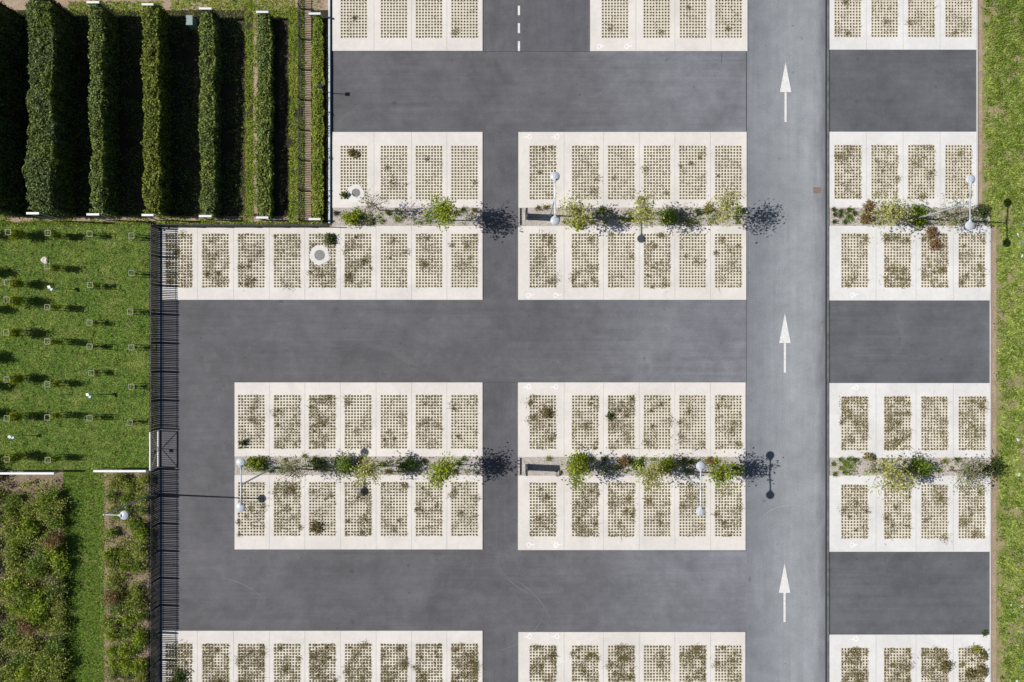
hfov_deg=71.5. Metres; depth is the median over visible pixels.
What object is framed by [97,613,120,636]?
flower bed bush
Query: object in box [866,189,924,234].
young tree
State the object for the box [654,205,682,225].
shrub
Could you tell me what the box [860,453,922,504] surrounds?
young tree
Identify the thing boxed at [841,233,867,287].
lattice bay
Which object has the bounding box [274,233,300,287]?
lattice bay
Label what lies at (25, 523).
flower bed bush
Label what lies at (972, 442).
lattice bay
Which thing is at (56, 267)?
sapling
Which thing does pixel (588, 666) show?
lattice bay
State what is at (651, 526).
lattice bay
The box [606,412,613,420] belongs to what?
shrub
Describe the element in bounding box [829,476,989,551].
concrete pavement
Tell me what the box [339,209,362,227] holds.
shrub
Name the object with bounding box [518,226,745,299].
concrete pavement
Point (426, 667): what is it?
lattice bay
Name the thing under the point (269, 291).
concrete pavement
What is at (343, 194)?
shrub
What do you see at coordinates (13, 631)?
flower bed bush
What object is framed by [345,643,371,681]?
lattice bay
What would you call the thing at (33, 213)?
hedge trellis
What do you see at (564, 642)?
concrete pavement
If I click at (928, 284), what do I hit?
lattice bay
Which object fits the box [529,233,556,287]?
lattice bay
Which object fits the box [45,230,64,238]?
tree guard
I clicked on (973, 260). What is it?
lattice bay
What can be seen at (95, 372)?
sapling
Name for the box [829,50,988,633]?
side aisle asphalt
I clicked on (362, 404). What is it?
lattice bay
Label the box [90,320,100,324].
sapling
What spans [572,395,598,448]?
lattice bay
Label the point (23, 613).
flower bed bush
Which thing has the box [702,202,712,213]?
shrub
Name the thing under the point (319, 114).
hedge
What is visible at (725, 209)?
young tree
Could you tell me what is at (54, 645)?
flower bed bush
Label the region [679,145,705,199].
lattice bay
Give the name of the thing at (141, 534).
flower bed bush
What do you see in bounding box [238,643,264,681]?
lattice bay
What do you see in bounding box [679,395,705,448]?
lattice bay
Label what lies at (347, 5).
lattice bay
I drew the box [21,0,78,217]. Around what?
hedge
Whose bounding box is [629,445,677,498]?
young tree
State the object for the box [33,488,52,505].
flower bed bush
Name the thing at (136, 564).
flower bed bush
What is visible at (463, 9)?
lattice bay
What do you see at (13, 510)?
flower bed bush
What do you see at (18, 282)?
sapling
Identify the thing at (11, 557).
flower bed bush
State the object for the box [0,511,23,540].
flower bed bush
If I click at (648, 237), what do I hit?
lattice bay
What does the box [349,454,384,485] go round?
young tree
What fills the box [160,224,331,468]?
ground
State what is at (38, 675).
flower bed bush
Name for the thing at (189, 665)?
lattice bay
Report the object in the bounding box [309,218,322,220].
hedge trellis
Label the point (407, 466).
shrub
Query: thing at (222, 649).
lattice bay
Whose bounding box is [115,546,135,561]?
flower bed bush
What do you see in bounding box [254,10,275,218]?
hedge
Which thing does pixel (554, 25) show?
cross lane
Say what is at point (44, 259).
stone
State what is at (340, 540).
concrete pavement
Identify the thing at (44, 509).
flower bed bush
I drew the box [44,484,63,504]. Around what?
flower bed bush
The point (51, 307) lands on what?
sapling
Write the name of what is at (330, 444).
lattice bay
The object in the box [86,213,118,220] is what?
hedge trellis
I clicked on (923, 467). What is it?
shrub
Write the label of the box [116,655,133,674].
flower bed bush
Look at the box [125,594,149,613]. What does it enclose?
flower bed bush
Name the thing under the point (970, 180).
street lamp
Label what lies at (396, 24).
lattice bay
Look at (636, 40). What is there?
concrete pavement
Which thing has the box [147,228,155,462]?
strip grass
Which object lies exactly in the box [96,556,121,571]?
flower bed bush
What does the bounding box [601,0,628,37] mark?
lattice bay
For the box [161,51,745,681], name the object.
parking asphalt
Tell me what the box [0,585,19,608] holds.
flower bed bush
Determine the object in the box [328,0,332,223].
kerb wall
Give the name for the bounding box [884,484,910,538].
lattice bay
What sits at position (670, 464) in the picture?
shrub
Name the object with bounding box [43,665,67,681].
flower bed bush
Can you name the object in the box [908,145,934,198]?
lattice bay
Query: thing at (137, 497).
flower bed bush
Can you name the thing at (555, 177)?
street lamp
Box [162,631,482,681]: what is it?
concrete pavement
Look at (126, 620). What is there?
flower bed bush
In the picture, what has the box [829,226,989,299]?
concrete pavement
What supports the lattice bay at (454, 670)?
on the parking asphalt at (213, 353)
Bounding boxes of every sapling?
[0,448,26,467]
[2,371,26,386]
[3,291,26,307]
[5,326,24,339]
[6,225,29,242]
[6,277,25,288]
[6,410,25,424]
[43,229,62,239]
[44,338,63,345]
[45,262,62,271]
[46,454,62,463]
[47,303,62,311]
[47,378,62,388]
[48,411,63,420]
[89,283,100,288]
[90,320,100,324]
[90,369,100,374]
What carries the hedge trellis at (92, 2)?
on the garden soil at (189, 54)
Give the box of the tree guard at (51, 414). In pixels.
[44,412,65,419]
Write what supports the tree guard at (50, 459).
on the lawn at (145, 306)
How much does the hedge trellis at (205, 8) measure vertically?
1.532 m
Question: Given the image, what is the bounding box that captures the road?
[746,0,824,681]
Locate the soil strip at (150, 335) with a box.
[149,226,159,469]
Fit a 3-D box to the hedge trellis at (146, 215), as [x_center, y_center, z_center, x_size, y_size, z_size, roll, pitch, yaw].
[-24.515,-8.478,48.931,0.805,2.132,0.150,0,90,0]
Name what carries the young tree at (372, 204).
on the planting strip at (539, 214)
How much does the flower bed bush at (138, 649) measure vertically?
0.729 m
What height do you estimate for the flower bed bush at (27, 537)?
1.254 m
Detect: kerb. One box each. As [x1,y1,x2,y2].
[827,0,828,681]
[976,0,990,681]
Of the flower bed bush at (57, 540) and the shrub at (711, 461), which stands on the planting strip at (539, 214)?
the shrub at (711, 461)
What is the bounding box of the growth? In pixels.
[166,0,984,681]
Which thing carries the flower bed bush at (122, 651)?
on the bed soil at (12, 480)
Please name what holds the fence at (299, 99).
on the gravel path at (21, 4)
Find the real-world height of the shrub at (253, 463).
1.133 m
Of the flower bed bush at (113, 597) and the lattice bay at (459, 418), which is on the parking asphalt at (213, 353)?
the lattice bay at (459, 418)
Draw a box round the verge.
[982,0,1023,681]
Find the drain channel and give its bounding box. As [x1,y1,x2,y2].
[825,0,826,681]
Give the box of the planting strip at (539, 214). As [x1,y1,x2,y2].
[235,208,989,475]
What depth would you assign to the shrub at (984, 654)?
49.77 m
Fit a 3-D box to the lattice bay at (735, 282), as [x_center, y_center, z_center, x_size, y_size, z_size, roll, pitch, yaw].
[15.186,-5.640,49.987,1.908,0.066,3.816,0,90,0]
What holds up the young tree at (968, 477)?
on the planting strip at (539, 214)
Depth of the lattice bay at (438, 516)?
49.95 m
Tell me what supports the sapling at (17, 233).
on the lawn at (145, 306)
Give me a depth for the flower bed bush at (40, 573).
49.45 m
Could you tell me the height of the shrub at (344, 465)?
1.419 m
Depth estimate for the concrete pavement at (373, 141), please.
49.95 m
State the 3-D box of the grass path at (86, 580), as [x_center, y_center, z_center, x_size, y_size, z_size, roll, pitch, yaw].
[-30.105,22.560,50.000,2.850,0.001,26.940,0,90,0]
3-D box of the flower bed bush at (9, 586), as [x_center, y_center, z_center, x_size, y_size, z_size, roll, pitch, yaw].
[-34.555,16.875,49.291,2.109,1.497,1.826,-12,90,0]
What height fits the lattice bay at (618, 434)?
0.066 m
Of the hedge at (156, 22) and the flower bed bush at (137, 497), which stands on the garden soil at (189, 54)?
the hedge at (156, 22)
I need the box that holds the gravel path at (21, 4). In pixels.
[0,0,327,9]
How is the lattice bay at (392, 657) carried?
on the parking asphalt at (213, 353)
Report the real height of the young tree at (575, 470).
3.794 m
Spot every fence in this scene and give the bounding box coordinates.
[150,225,160,430]
[150,468,160,681]
[152,224,329,227]
[297,0,301,220]
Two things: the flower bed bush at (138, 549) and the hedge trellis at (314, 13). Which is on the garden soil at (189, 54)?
the hedge trellis at (314, 13)
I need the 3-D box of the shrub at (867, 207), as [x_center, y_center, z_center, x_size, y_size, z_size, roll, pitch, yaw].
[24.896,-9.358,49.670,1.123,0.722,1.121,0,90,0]
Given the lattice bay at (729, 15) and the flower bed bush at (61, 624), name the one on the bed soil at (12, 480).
the flower bed bush at (61, 624)
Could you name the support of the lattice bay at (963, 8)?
on the side aisle asphalt at (908, 341)
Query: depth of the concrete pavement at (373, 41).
49.95 m
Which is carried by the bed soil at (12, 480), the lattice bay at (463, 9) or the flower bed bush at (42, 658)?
the flower bed bush at (42, 658)
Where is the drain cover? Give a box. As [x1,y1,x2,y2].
[813,187,820,192]
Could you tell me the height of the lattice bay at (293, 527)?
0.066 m
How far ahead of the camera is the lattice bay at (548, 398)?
49.95 m
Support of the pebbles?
on the planting strip at (539, 214)
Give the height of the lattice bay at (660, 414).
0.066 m
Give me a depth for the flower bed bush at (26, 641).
49.39 m
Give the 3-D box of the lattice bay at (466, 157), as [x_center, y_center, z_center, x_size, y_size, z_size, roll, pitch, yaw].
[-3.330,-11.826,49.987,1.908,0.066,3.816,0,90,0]
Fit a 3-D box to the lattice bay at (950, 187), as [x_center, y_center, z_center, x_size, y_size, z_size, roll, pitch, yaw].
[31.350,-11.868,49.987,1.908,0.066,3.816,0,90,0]
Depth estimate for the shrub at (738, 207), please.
49.61 m
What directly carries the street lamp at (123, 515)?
on the grit strip at (150, 579)
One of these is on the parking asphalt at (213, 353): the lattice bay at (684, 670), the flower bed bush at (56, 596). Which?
the lattice bay at (684, 670)
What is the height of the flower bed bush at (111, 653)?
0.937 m
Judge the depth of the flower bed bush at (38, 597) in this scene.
49.23 m
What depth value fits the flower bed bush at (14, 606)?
49.49 m
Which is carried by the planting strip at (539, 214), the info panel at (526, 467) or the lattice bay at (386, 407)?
the info panel at (526, 467)
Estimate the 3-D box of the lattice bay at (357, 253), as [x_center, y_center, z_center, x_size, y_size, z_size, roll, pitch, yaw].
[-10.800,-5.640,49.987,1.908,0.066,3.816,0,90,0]
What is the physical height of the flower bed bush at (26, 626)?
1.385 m
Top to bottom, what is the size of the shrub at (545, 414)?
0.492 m
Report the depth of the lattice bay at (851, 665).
49.95 m
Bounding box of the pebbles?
[235,208,989,474]
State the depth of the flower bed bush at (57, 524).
49.47 m
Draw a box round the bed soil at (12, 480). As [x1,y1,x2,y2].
[0,470,148,681]
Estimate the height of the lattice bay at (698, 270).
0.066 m
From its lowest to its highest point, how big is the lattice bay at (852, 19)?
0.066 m
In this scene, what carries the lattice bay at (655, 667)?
on the parking asphalt at (213, 353)
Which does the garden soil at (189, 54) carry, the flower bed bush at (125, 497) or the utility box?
the utility box
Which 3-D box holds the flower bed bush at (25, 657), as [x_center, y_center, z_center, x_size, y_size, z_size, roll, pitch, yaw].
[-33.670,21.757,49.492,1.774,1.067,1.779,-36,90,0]
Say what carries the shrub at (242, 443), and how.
on the lattice bay at (247, 428)
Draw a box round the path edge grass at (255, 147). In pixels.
[0,1,295,224]
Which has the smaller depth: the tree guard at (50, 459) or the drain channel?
the tree guard at (50, 459)
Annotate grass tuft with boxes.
[383,467,390,476]
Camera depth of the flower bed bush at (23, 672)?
49.30 m
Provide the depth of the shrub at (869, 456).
49.63 m
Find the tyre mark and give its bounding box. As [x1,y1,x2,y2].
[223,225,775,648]
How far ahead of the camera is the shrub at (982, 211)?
49.72 m
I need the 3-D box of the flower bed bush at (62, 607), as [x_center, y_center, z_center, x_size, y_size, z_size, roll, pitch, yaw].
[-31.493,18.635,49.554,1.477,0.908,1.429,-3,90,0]
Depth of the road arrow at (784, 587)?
49.99 m
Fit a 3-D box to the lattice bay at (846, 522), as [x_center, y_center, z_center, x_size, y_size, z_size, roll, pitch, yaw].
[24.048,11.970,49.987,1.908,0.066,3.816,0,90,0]
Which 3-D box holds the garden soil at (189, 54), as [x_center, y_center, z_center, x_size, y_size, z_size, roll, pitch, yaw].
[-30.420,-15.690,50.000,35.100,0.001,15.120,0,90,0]
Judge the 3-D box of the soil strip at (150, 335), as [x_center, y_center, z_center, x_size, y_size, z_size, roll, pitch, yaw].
[-25.140,0.480,50.000,0.780,0.001,17.220,0,90,0]
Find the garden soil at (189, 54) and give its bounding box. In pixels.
[5,10,328,224]
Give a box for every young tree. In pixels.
[274,455,312,489]
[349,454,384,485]
[352,189,393,215]
[422,190,458,232]
[424,447,467,489]
[551,190,596,229]
[560,450,598,496]
[626,188,669,230]
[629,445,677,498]
[702,184,747,236]
[703,449,744,492]
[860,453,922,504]
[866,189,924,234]
[934,193,986,234]
[948,453,993,500]
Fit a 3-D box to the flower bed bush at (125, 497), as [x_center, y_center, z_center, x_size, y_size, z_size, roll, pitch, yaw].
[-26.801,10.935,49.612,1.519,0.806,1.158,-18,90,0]
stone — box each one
[41,256,47,263]
[555,470,561,476]
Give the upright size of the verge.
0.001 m
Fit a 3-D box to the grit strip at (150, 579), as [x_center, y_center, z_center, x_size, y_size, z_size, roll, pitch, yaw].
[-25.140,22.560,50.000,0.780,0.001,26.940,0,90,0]
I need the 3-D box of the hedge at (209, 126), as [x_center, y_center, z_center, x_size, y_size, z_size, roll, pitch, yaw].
[-20.841,-15.658,49.165,1.348,1.701,14.374,0,90,0]
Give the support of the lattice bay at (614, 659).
on the parking asphalt at (213, 353)
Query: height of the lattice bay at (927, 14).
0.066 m
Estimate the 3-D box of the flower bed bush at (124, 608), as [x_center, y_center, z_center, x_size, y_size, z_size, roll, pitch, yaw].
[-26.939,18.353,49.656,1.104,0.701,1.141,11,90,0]
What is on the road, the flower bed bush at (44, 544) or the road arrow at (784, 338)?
the road arrow at (784, 338)
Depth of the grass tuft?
49.85 m
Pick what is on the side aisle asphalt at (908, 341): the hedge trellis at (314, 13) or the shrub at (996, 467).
the shrub at (996, 467)
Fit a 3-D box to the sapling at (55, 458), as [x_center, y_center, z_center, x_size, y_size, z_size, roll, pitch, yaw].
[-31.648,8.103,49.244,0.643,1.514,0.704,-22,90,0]
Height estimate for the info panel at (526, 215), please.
2.170 m
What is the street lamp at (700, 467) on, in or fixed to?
on the planting strip at (539, 214)
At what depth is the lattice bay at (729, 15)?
49.95 m
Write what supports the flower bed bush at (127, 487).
on the bed soil at (12, 480)
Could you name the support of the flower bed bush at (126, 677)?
on the bed soil at (12, 480)
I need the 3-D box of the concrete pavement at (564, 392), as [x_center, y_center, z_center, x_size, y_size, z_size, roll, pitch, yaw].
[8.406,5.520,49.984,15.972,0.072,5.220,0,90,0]
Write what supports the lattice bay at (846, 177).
on the side aisle asphalt at (908, 341)
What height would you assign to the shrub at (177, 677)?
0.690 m
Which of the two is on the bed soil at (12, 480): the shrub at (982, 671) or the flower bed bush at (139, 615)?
the flower bed bush at (139, 615)
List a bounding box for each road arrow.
[779,315,790,372]
[779,564,789,621]
[780,63,790,121]
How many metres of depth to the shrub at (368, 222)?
49.74 m
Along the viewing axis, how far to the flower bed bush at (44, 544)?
49.47 m
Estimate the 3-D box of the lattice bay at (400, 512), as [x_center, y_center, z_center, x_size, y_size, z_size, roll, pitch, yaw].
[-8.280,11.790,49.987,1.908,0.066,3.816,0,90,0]
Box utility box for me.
[186,15,196,29]
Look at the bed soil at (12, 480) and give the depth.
50.00 m
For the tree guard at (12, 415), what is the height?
1.765 m
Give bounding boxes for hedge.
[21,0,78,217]
[87,0,120,216]
[140,1,172,217]
[198,9,222,218]
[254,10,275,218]
[310,15,324,220]
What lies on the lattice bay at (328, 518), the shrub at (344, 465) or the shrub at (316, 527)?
the shrub at (316, 527)
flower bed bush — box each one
[0,499,19,519]
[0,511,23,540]
[0,542,28,569]
[0,571,28,597]
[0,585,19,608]
[0,616,20,635]
[0,658,23,681]
[1,628,22,653]
[2,489,27,507]
[2,554,24,573]
[4,534,23,551]
[5,601,24,618]
[7,649,25,673]
[9,575,40,603]
[9,583,40,612]
[10,615,39,638]
[10,659,35,681]
[12,514,40,538]
[12,520,44,550]
[15,606,34,620]
[15,632,43,661]
[17,497,36,516]
[18,639,40,666]
[21,558,43,578]
[24,602,51,629]
[25,543,50,566]
[25,588,52,612]
[25,654,48,681]
[26,675,43,681]
[27,495,58,526]
[28,560,51,581]
[30,645,60,674]
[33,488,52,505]
[33,618,53,634]
[36,531,54,549]
[36,648,74,677]
[38,527,66,555]
[40,631,70,660]
[41,495,71,523]
[41,539,67,562]
[43,568,71,603]
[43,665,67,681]
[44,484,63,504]
[45,512,68,533]
[46,587,69,608]
[48,613,74,637]
[49,599,72,616]
[51,554,72,575]
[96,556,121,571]
[97,585,126,609]
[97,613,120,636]
[99,546,120,564]
[101,571,119,588]
[102,488,117,503]
[102,595,125,617]
[102,630,119,644]
[102,645,120,659]
[104,525,119,537]
[104,667,120,681]
[105,472,126,491]
[105,505,117,519]
[106,656,121,670]
[113,641,135,660]
[115,504,133,522]
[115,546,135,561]
[116,491,133,504]
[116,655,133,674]
[117,561,131,573]
[117,625,132,640]
[118,475,137,496]
[119,669,134,681]
[120,597,131,610]
[121,613,134,626]
[123,539,148,561]
[124,514,138,529]
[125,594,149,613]
[126,517,145,535]
[127,557,142,575]
[127,581,143,598]
[127,657,150,676]
[128,638,143,653]
[129,625,148,648]
[131,503,148,517]
[131,526,148,542]
[132,609,147,622]
[132,670,148,681]
[133,490,148,506]
[134,469,151,489]
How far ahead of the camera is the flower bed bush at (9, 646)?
49.45 m
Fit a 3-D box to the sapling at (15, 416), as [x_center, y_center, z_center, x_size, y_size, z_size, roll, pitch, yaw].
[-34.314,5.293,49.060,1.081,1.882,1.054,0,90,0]
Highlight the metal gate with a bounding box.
[149,430,158,470]
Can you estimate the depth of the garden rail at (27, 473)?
48.72 m
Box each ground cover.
[0,465,152,681]
[245,205,988,476]
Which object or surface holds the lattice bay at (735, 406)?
on the parking asphalt at (213, 353)
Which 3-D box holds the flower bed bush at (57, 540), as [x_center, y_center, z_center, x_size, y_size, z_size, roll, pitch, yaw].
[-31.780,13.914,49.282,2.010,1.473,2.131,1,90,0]
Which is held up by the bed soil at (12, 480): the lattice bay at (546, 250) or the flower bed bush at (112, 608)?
the flower bed bush at (112, 608)
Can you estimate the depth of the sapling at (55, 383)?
49.08 m
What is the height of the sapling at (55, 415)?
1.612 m
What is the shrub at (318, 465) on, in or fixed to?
on the planting strip at (539, 214)
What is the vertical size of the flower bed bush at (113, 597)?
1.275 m
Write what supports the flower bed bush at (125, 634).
on the bed soil at (12, 480)
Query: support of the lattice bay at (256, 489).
on the parking asphalt at (213, 353)
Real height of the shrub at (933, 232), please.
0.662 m
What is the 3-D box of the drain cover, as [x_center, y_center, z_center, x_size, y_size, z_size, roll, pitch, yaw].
[21.420,-10.590,49.997,0.550,0.026,0.420,0,90,0]
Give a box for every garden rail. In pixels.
[0,470,65,474]
[93,467,154,471]
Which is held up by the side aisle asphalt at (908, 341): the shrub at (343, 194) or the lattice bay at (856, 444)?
the lattice bay at (856, 444)
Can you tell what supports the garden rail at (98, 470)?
on the lawn at (145, 306)
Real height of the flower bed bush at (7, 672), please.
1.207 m
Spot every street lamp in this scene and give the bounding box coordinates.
[103,492,154,519]
[236,458,274,511]
[548,172,559,224]
[676,461,704,515]
[913,174,974,229]
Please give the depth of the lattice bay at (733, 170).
49.95 m
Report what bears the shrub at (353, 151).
on the lattice bay at (346, 172)
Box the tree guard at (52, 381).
[44,380,64,386]
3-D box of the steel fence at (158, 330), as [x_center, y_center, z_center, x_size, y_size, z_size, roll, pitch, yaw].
[-24.750,-0.885,49.370,0.160,1.300,14.140,0,90,0]
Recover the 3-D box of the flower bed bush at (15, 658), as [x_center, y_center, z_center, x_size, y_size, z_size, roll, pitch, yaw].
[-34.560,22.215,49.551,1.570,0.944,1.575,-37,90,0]
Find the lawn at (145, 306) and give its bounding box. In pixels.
[0,225,148,469]
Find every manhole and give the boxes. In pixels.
[310,245,328,264]
[347,184,364,202]
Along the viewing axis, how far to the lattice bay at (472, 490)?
49.95 m
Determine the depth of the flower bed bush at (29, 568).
49.39 m
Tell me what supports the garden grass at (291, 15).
on the garden soil at (189, 54)
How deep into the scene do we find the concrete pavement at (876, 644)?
49.95 m
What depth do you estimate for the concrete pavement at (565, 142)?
49.95 m
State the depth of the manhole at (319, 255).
49.94 m
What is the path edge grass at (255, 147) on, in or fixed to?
on the garden soil at (189, 54)
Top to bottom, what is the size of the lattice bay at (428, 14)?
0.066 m
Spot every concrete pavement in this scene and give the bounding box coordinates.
[162,226,482,299]
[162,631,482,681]
[235,382,482,455]
[235,475,482,548]
[332,0,482,50]
[332,132,482,207]
[518,132,746,207]
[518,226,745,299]
[518,382,745,456]
[518,476,745,549]
[518,632,744,681]
[590,0,747,50]
[829,0,976,49]
[829,132,976,207]
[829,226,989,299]
[829,383,989,457]
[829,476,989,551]
[829,634,989,681]
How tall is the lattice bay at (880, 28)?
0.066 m
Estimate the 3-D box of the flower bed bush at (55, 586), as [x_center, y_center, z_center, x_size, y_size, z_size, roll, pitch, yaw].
[-31.699,17.005,49.379,2.169,1.304,2.175,-34,90,0]
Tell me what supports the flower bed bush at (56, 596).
on the bed soil at (12, 480)
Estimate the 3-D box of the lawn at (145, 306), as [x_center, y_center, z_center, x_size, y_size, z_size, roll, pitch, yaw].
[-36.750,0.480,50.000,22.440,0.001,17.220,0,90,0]
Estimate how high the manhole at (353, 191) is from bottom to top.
0.080 m
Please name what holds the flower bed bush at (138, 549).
on the bed soil at (12, 480)
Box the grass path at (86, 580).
[63,470,103,681]
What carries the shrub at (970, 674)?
on the lattice bay at (970, 662)
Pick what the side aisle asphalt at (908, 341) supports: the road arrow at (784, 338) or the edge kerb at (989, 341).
the edge kerb at (989, 341)
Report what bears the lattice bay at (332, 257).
on the parking asphalt at (213, 353)
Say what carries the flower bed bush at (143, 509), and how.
on the bed soil at (12, 480)
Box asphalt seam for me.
[483,51,746,382]
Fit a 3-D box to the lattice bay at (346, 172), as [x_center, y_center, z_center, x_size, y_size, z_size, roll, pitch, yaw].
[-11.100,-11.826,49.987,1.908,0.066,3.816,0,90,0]
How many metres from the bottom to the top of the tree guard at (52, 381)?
1.613 m
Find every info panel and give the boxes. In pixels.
[524,208,528,220]
[524,463,528,475]
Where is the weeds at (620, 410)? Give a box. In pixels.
[162,0,989,681]
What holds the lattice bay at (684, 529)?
on the parking asphalt at (213, 353)
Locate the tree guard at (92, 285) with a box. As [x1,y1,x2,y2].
[87,282,101,288]
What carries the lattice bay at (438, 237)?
on the parking asphalt at (213, 353)
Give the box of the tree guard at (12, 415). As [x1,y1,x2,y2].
[4,413,26,420]
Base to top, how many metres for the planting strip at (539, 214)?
0.001 m
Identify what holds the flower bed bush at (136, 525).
on the bed soil at (12, 480)
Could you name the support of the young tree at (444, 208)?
on the planting strip at (539, 214)
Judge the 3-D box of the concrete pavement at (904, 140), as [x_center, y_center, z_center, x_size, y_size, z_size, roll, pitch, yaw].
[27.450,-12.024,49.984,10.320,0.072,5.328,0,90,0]
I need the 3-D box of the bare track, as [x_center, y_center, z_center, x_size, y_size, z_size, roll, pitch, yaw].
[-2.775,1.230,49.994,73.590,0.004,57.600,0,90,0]
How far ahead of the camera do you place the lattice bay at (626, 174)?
49.95 m
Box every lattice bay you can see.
[165,233,192,287]
[165,643,192,681]
[202,233,228,287]
[202,643,228,681]
[238,233,264,287]
[238,395,264,448]
[238,482,264,535]
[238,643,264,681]
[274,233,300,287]
[274,395,300,448]
[274,482,300,535]
[274,643,300,681]
[309,233,335,287]
[309,395,335,448]
[309,482,335,535]
[309,643,335,681]
[340,0,366,37]
[340,145,366,199]
[345,233,371,287]
[345,395,371,448]
[345,482,371,535]
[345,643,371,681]
[380,0,407,37]
[380,145,407,199]
[380,233,407,287]
[380,395,407,448]
[380,482,407,535]
[380,643,407,681]
[415,0,442,37]
[415,145,442,199]
[415,233,442,287]
[415,395,442,448]
[415,482,442,535]
[415,643,442,681]
[451,0,477,37]
[451,145,477,199]
[451,233,477,287]
[451,395,477,448]
[451,482,477,535]
[451,643,477,681]
[529,145,556,199]
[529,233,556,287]
[529,395,556,448]
[529,482,556,536]
[529,645,556,681]
[572,145,598,199]
[572,233,598,287]
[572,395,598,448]
[572,482,598,536]
[572,645,598,681]
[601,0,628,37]
[608,145,634,199]
[608,233,634,287]
[608,395,634,448]
[608,482,634,536]
[608,645,634,681]
[643,0,669,37]
[644,145,670,199]
[644,233,670,287]
[644,395,670,448]
[644,482,670,536]
[644,645,670,681]
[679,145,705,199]
[679,233,705,287]
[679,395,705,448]
[679,482,705,536]
[679,645,705,681]
[680,0,706,37]
[715,0,741,37]
[715,145,741,199]
[715,233,741,287]
[715,395,741,448]
[715,482,741,536]
[715,645,741,681]
[834,0,860,36]
[834,145,860,198]
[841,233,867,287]
[841,396,867,449]
[841,484,867,538]
[841,648,867,681]
[871,0,897,36]
[871,145,897,198]
[884,233,910,287]
[884,396,910,449]
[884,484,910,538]
[884,648,910,681]
[908,0,934,36]
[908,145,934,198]
[921,233,947,287]
[921,396,947,449]
[921,484,947,538]
[921,648,947,681]
[945,0,971,36]
[945,145,971,198]
[958,233,984,287]
[958,396,984,449]
[958,484,984,538]
[958,648,984,681]
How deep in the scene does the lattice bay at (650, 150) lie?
49.95 m
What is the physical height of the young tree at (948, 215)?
3.581 m
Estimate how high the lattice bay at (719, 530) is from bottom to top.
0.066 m
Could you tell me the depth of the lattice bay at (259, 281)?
49.95 m
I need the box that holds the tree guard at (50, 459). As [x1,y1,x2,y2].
[45,454,63,462]
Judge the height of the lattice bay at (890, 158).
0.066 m
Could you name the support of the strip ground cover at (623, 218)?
on the planting strip at (539, 214)
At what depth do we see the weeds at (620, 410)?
49.93 m
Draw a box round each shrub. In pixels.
[171,666,189,681]
[239,438,246,448]
[243,455,265,472]
[308,458,326,471]
[309,518,324,533]
[322,232,336,245]
[328,450,356,478]
[339,190,348,198]
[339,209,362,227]
[346,148,359,158]
[365,216,373,225]
[400,456,415,473]
[538,405,554,419]
[564,447,589,467]
[567,219,585,231]
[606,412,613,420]
[617,454,629,470]
[631,460,642,470]
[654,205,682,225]
[656,450,679,475]
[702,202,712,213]
[706,456,716,466]
[735,205,745,216]
[857,211,873,225]
[860,199,875,214]
[862,452,873,461]
[907,199,926,219]
[910,452,937,483]
[912,212,927,230]
[924,224,938,238]
[928,237,943,251]
[938,661,953,672]
[965,668,975,678]
[970,643,982,656]
[972,204,992,220]
[975,665,988,677]
[979,650,988,660]
[983,457,1005,478]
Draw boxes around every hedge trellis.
[26,212,66,221]
[86,1,118,18]
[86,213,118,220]
[142,3,155,6]
[142,214,167,220]
[199,7,220,18]
[199,215,219,219]
[256,11,272,18]
[256,216,272,219]
[309,12,322,18]
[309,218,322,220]
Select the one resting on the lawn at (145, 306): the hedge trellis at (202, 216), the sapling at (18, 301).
the sapling at (18, 301)
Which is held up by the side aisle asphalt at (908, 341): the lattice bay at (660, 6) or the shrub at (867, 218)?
the shrub at (867, 218)
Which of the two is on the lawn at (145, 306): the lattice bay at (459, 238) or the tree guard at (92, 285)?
the tree guard at (92, 285)
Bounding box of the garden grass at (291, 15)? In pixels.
[0,0,322,227]
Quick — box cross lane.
[483,0,589,681]
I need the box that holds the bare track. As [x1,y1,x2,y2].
[0,0,995,681]
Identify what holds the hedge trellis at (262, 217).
on the garden soil at (189, 54)
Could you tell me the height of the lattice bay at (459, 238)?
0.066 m
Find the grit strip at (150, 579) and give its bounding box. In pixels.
[149,470,157,681]
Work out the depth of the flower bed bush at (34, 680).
49.52 m

